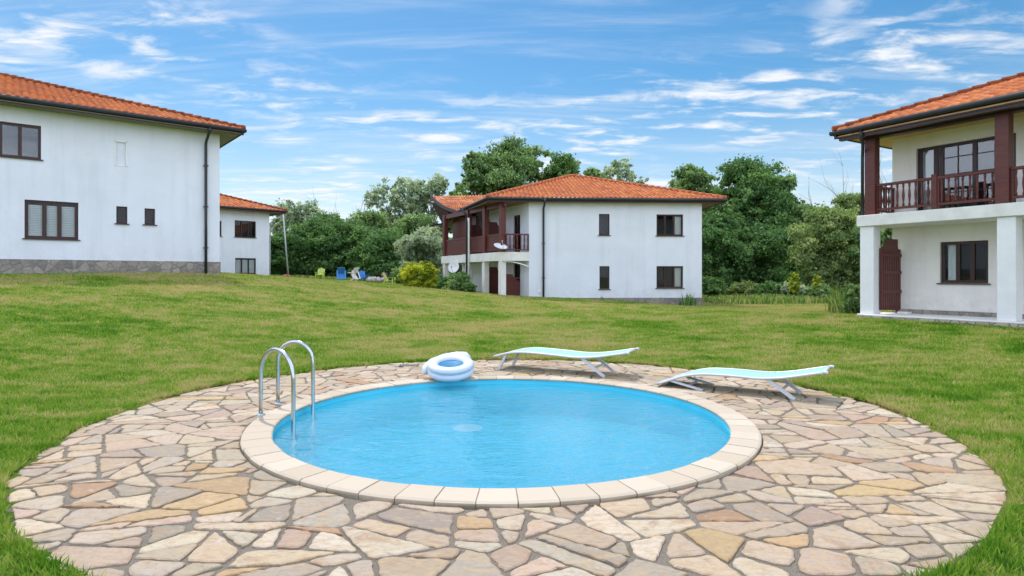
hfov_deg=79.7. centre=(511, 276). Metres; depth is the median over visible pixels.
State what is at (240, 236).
window
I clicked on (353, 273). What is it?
garden chair
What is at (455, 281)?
shrub
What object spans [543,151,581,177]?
tree
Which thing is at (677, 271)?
window
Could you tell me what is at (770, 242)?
tree
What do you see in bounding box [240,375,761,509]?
swimming pool
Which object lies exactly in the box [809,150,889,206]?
bare tree
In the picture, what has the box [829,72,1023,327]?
house
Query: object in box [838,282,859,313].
leafy plant
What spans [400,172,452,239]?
tree
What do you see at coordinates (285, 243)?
utility pole
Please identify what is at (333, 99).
sky
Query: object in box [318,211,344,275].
tree
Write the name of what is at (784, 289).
shrub
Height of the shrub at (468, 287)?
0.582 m
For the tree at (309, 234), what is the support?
on the lawn at (492, 335)
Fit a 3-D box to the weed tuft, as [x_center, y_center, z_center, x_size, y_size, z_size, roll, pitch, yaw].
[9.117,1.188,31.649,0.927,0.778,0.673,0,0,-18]
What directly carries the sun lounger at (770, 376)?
on the patio
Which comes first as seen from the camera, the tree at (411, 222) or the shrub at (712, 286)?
the shrub at (712, 286)
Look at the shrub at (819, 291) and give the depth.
36.56 m
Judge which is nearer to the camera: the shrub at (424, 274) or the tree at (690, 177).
the shrub at (424, 274)
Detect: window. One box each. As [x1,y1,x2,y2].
[0,122,42,160]
[22,200,80,240]
[114,206,129,224]
[115,140,127,166]
[143,208,156,225]
[235,220,254,237]
[235,258,254,273]
[514,263,519,280]
[598,214,610,235]
[598,266,610,289]
[655,266,684,288]
[657,215,682,235]
[936,240,990,284]
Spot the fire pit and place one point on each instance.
(375, 279)
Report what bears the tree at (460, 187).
on the lawn at (492, 335)
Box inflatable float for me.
[422,352,473,381]
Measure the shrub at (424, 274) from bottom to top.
1.693 m
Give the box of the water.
[272,384,729,488]
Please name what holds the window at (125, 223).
in the house at (91, 182)
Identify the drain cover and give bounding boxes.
[399,364,418,366]
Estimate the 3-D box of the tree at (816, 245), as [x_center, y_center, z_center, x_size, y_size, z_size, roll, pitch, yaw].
[21.566,-1.859,42.113,5.234,6.581,4.920,0,0,37]
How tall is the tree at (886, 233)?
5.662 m
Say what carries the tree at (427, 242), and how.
on the lawn at (492, 335)
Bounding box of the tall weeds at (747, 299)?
[702,292,834,304]
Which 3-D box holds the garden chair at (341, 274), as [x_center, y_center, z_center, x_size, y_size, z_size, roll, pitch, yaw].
[-12.730,-0.168,45.740,0.662,0.989,0.812,0,0,-15]
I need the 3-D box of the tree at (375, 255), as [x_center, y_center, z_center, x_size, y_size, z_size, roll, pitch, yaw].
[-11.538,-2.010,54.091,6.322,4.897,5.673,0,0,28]
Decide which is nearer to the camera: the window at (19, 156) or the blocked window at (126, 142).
the window at (19, 156)
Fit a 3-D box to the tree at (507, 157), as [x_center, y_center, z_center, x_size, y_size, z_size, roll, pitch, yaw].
[-0.694,-6.904,63.846,8.746,15.567,9.268,0,0,35]
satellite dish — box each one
[448,261,458,272]
[494,240,507,248]
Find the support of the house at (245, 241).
on the lawn at (492, 335)
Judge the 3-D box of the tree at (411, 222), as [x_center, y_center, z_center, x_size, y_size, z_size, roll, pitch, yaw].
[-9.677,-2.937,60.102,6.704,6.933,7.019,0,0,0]
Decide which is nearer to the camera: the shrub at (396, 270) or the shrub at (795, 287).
the shrub at (795, 287)
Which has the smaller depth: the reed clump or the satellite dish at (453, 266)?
the reed clump
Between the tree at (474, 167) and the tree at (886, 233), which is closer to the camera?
the tree at (886, 233)
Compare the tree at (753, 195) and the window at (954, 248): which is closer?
the window at (954, 248)
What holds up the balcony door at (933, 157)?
in the house at (952, 249)
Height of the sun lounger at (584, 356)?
0.430 m
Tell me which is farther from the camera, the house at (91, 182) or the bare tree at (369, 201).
the bare tree at (369, 201)
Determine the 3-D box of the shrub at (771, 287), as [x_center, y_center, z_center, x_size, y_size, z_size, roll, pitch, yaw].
[17.316,0.830,41.029,2.264,1.217,2.216,0,0,0]
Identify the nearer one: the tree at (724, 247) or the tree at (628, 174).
the tree at (724, 247)
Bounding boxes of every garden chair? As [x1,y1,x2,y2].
[315,268,324,278]
[337,267,345,279]
[348,267,360,280]
[358,271,368,280]
[382,272,395,284]
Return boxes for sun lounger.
[493,347,638,377]
[657,365,833,399]
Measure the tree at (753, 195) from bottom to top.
11.513 m
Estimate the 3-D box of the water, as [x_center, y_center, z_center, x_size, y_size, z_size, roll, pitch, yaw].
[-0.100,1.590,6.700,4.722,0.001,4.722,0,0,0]
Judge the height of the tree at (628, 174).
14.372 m
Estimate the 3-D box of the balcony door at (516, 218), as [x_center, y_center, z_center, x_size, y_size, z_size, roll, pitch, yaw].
[0.346,-2.285,33.142,0.072,2.030,0.800,0,0,-28]
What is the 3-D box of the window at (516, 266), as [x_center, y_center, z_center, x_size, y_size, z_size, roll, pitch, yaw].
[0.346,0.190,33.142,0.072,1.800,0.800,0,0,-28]
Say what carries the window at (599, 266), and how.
in the house at (576, 236)
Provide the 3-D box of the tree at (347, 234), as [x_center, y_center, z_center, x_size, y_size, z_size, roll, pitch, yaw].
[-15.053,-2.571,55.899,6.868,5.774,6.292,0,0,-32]
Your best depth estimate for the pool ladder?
6.62 m
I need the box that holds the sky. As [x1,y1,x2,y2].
[0,0,1023,237]
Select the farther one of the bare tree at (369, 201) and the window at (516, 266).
the bare tree at (369, 201)
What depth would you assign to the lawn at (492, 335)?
12.29 m
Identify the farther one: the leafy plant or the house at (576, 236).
the house at (576, 236)
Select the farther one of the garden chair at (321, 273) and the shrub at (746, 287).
the garden chair at (321, 273)
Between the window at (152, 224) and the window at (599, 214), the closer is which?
the window at (152, 224)
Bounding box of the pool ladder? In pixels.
[256,340,314,431]
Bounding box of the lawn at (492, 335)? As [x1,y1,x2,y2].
[0,273,1023,575]
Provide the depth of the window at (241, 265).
44.91 m
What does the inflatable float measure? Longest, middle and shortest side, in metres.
0.796 x 0.789 x 0.248 m
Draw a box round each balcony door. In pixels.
[514,215,519,251]
[918,133,1015,210]
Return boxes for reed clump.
[822,283,859,313]
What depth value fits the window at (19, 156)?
21.08 m
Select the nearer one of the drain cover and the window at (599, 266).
the drain cover
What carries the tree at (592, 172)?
on the lawn at (492, 335)
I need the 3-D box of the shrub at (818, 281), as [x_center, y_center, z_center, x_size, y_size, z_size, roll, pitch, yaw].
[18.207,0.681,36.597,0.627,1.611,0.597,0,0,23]
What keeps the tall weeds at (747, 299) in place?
on the lawn at (492, 335)
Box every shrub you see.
[390,266,402,283]
[396,260,439,287]
[436,277,448,288]
[441,271,470,290]
[461,282,477,291]
[702,275,727,296]
[725,279,758,296]
[753,280,782,296]
[780,281,807,295]
[787,272,800,294]
[803,284,833,298]
[812,274,822,297]
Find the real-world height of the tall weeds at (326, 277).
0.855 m
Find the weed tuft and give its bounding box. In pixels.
[679,293,698,305]
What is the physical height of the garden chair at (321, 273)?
0.878 m
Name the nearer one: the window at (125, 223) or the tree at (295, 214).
the window at (125, 223)
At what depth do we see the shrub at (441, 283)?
34.74 m
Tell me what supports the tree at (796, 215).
on the lawn at (492, 335)
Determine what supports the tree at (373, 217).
on the lawn at (492, 335)
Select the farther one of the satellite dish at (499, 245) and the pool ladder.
the satellite dish at (499, 245)
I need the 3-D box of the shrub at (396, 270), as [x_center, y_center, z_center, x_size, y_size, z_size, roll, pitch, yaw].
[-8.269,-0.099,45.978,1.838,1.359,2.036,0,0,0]
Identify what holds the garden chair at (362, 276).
on the lawn at (492, 335)
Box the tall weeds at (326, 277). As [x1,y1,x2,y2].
[271,274,393,282]
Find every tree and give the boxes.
[269,198,324,234]
[271,228,303,274]
[275,212,349,276]
[311,218,369,277]
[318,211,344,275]
[344,226,404,279]
[345,209,391,237]
[359,190,392,228]
[363,176,429,228]
[386,212,437,253]
[391,225,453,281]
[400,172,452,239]
[448,182,470,272]
[460,150,498,200]
[466,133,549,199]
[519,145,551,184]
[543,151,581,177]
[582,166,607,178]
[602,157,648,183]
[667,163,720,253]
[702,153,802,268]
[702,208,762,289]
[723,220,804,284]
[772,203,836,281]
[774,171,805,214]
[786,201,859,295]
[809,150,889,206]
[830,191,864,275]
[834,212,891,288]
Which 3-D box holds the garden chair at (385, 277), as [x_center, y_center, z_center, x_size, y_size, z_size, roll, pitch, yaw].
[-8.326,0.154,41.514,0.783,0.878,0.662,0,0,8]
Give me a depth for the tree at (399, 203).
64.31 m
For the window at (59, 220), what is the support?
in the house at (91, 182)
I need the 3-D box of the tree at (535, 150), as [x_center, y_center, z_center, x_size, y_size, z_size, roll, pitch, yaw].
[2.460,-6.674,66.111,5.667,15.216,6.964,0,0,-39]
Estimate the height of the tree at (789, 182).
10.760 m
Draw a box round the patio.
[6,360,1006,575]
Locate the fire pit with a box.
[366,277,388,282]
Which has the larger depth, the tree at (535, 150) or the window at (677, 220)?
the tree at (535, 150)
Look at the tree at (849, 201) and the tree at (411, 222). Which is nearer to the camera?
the tree at (849, 201)
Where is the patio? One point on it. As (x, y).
(971, 490)
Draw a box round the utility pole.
[272,214,288,274]
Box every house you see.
[0,72,246,273]
[220,193,287,275]
[429,174,727,305]
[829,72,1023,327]
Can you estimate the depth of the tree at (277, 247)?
53.12 m
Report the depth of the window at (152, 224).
23.57 m
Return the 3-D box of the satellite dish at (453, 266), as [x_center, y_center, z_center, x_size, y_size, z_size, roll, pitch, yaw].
[-3.457,-0.548,36.208,0.524,0.700,0.540,0,0,-25]

